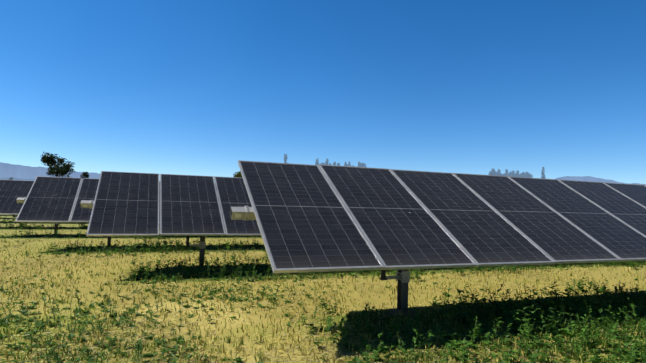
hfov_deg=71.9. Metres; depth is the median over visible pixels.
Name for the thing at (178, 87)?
sky
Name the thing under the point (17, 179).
mountain ridge
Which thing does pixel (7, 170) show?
mountain ridge
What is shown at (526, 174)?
tree wood
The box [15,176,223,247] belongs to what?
tracker row
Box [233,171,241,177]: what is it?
tree
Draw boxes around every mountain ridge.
[0,162,645,184]
[0,177,34,180]
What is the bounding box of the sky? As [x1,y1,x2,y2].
[0,0,645,183]
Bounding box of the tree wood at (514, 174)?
[503,171,518,176]
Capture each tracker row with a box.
[0,179,80,234]
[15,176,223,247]
[81,171,260,268]
[230,160,645,315]
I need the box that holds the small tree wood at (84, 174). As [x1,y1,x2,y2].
[80,172,88,181]
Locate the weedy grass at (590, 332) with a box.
[0,216,645,362]
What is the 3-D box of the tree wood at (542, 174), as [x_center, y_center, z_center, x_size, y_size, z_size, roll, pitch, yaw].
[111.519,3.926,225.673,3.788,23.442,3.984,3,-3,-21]
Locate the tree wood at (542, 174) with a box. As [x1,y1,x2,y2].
[540,167,545,178]
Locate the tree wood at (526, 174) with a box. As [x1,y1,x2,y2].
[520,171,532,177]
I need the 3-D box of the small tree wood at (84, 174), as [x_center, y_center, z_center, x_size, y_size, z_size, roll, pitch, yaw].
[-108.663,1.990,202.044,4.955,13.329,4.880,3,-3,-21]
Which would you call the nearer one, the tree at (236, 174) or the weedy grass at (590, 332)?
the weedy grass at (590, 332)
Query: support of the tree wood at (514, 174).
on the ground at (358, 298)
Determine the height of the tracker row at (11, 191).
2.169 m
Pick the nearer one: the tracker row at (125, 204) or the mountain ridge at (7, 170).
the tracker row at (125, 204)
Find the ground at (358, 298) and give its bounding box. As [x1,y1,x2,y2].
[0,215,645,362]
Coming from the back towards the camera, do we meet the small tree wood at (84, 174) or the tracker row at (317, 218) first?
the small tree wood at (84, 174)

